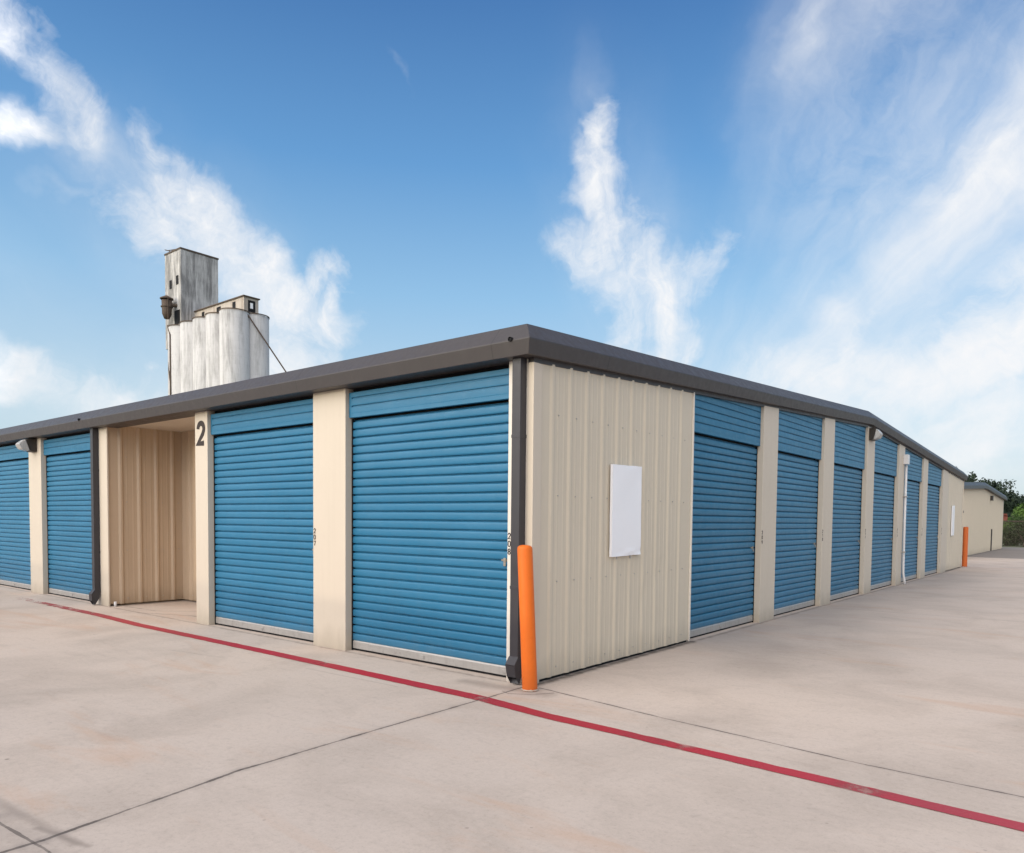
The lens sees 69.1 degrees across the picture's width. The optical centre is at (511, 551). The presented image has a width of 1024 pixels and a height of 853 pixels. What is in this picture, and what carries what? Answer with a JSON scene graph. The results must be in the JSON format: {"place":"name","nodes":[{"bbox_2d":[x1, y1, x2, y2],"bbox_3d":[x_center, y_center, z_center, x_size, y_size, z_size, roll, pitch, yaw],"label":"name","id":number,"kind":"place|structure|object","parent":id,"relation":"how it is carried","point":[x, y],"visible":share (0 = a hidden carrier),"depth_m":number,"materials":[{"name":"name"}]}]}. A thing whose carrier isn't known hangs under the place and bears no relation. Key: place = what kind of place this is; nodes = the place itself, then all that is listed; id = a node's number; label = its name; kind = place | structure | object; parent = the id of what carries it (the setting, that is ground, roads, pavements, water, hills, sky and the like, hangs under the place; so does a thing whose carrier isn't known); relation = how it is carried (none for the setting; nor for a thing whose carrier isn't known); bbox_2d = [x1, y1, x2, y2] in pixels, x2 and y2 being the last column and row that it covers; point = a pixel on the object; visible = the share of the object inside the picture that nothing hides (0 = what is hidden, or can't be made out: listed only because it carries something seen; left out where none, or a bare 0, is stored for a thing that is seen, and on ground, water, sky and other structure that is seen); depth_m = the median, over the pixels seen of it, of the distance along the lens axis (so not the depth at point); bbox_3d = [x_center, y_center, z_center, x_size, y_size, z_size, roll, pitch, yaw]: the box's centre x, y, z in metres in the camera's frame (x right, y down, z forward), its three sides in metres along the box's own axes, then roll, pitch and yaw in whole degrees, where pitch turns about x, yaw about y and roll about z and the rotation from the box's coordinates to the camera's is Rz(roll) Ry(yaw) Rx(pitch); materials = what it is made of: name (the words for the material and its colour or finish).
{"place":"outdoors","nodes":[
{"label":"outdoors","id":0,"kind":"place"},
{"bbox_2d":[0,324,967,683],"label":"storage building","id":1,"kind":"structure","parent":0,"point":[404,502],"depth_m":9.27,"materials":[{"name":"beige paint"}]},
{"bbox_2d":[0,459,30,589],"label":"door","id":2,"kind":"structure","parent":1,"relation":"in","point":[15,562],"depth_m":15.62,"materials":[{"name":"blue paint"}]},
{"bbox_2d":[15,438,36,452],"bbox_3d":[-9.434,-2.064,14.427,0.260,0.250,0.296,3,3,39],"label":"wall light","id":3,"kind":"object","parent":1,"relation":"attached to","point":[28,445],"visible":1,"depth_m":14.37,"materials":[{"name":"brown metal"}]},
{"bbox_2d":[46,452,91,600],"bbox_3d":[-8.125,-0.466,13.767,2.365,2.710,0.090,3,3,39],"label":"door","id":4,"kind":"structure","parent":1,"relation":"in","point":[68,477],"depth_m":13.83,"materials":[{"name":"blue paint"}]},
{"bbox_2d":[213,425,312,641],"bbox_3d":[-3.281,-0.247,9.840,2.424,2.710,0.090,3,3,39],"label":"door","id":5,"kind":"structure","parent":1,"relation":"in","point":[263,481],"depth_m":9.79,"materials":[{"name":"blue paint"}]},
{"bbox_2d":[352,402,508,677],"bbox_3d":[-0.917,-0.140,7.923,2.403,2.710,0.090,3,3,39],"label":"door","id":6,"kind":"structure","parent":1,"relation":"in","point":[430,489],"depth_m":7.83,"materials":[{"name":"blue paint"}]},
{"bbox_2d":[609,464,641,558],"bbox_3d":[1.239,-0.433,8.141,0.058,1.025,0.620,3,3,39],"label":"sign board","id":7,"kind":"object","parent":1,"relation":"attached to","point":[625,506],"visible":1,"depth_m":8.10,"materials":[{"name":"metal"}]},
{"bbox_2d":[690,435,757,638],"bbox_3d":[2.948,-0.213,10.476,0.099,2.710,2.394,3,3,39],"label":"door","id":8,"kind":"structure","parent":1,"relation":"in","point":[724,473],"depth_m":10.45,"materials":[{"name":"blue paint"}]},
{"bbox_2d":[774,453,818,615],"bbox_3d":[4.851,-0.297,12.819,0.099,2.710,2.394,3,3,39],"label":"door","id":9,"kind":"structure","parent":1,"relation":"in","point":[797,477],"depth_m":12.85,"materials":[{"name":"blue paint"}]},
{"bbox_2d":[830,465,861,600],"bbox_3d":[6.754,-0.381,15.162,0.099,2.710,2.394,3,3,39],"label":"door","id":10,"kind":"structure","parent":1,"relation":"in","point":[847,485],"depth_m":15.23,"materials":[{"name":"blue paint"}]},
{"bbox_2d":[869,428,882,440],"bbox_3d":[7.846,-2.524,16.018,0.217,0.260,0.280,3,3,39],"label":"wall light","id":11,"kind":"object","parent":1,"relation":"attached to","point":[875,434],"visible":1,"depth_m":15.93,"materials":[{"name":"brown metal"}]},
{"bbox_2d":[871,473,894,589],"bbox_3d":[8.658,-0.464,17.506,0.099,2.710,2.394,3,3,39],"label":"door","id":12,"kind":"structure","parent":1,"relation":"in","point":[883,497],"depth_m":17.63,"materials":[{"name":"blue paint"}]},
{"bbox_2d":[901,454,909,583],"bbox_3d":[9.896,-0.798,18.714,0.128,3.264,0.190,3,3,39],"label":"conduit","id":13,"kind":"object","parent":1,"relation":"attached to","point":[906,459],"visible":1,"depth_m":18.72,"materials":[{"name":"white plastic"}]},
{"bbox_2d":[901,480,919,581],"bbox_3d":[10.561,-0.548,19.849,0.099,2.710,2.394,3,3,39],"label":"door","id":14,"kind":"structure","parent":1,"relation":"in","point":[913,488],"depth_m":20.13,"materials":[{"name":"blue paint"}]},
{"bbox_2d":[925,485,939,575],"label":"door","id":15,"kind":"structure","parent":1,"relation":"in","point":[933,492],"depth_m":22.39,"materials":[{"name":"blue paint"}]},
{"bbox_2d":[951,506,954,535],"bbox_3d":[14.511,-1.007,24.482,0.058,1.020,0.430,3,3,39],"label":"sign board","id":16,"kind":"object","parent":1,"relation":"attached to","point":[952,520],"visible":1,"depth_m":24.38,"materials":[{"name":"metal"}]},
{"bbox_2d":[0,557,1023,852],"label":"pavement","id":17,"kind":"structure","parent":0,"point":[118,737],"depth_m":5.24,"materials":[{"name":"concrete"}]},
{"bbox_2d":[22,597,1023,830],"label":"road marking","id":18,"kind":"object","parent":17,"relation":"on","point":[969,814],"visible":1,"depth_m":5.34,"materials":[{"name":"red paint"}]},
{"bbox_2d":[517,545,538,691],"bbox_3d":[0.148,0.615,6.728,0.210,1.348,0.163,1,3,14],"label":"bollard","id":19,"kind":"object","parent":17,"relation":"on","point":[527,618],"visible":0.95,"depth_m":6.67,"materials":[{"name":"orange paint"}]},
{"bbox_2d":[961,527,968,566],"bbox_3d":[16.225,-0.155,26.610,0.196,1.466,0.202,3,3,39],"label":"bollard","id":20,"kind":"object","parent":17,"relation":"on","point":[965,547],"visible":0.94,"depth_m":26.55,"materials":[{"name":"orange metal"}]},
{"bbox_2d":[0,0,1023,497],"label":"sky","id":21,"kind":"structure","parent":0,"point":[821,199],"materials":[{"name":"blue"}]},
{"bbox_2d":[968,547,1023,558],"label":"asphalt lot","id":22,"kind":"structure","parent":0,"point":[1011,552],"depth_m":38.88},
{"bbox_2d":[962,482,1006,555],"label":"storage building","id":23,"kind":"structure","parent":22,"relation":"on","point":[983,505],"depth_m":39.27,"materials":[{"name":"metal"}]},
{"bbox_2d":[1002,538,1023,547],"bbox_3d":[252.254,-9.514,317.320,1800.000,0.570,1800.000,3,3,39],"label":"ground","id":24,"kind":"structure","parent":0,"point":[1012,546],"depth_m":52.32,"materials":[{"name":"grey concrete"}]},
{"bbox_2d":[160,247,285,394],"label":"grain elevator","id":25,"kind":"object","parent":24,"relation":"on","point":[211,341],"visible":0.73,"depth_m":152.38,"materials":[{"name":"concrete"}]},
{"bbox_2d":[1002,513,1022,545],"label":"bush","id":26,"kind":"object","parent":24,"relation":"on","point":[1010,541],"visible":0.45,"depth_m":53.97,"materials":[{"name":"green plant"}]},
{"bbox_2d":[1002,515,1023,546],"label":"bush","id":27,"kind":"object","parent":24,"relation":"on","point":[1014,531],"visible":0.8,"depth_m":52.13,"materials":[{"name":"green plant"}]},
{"bbox_2d":[1002,521,1023,545],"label":"fence","id":28,"kind":"object","parent":24,"relation":"on","point":[1013,533],"depth_m":50.63,"materials":[{"name":"black metal"}]},
{"bbox_2d":[1003,503,1023,534],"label":"tree","id":29,"kind":"object","parent":24,"relation":"on","point":[1018,510],"visible":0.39,"depth_m":57.04,"materials":[{"name":"green plant"}]},
{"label":"hill","id":30,"kind":"structure","parent":0,"visible":0},
{"bbox_2d":[956,466,1023,533],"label":"woodland","id":31,"kind":"object","parent":30,"relation":"on","point":[1012,501],"visible":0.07,"depth_m":104.13,"materials":[{"name":"green plant"}]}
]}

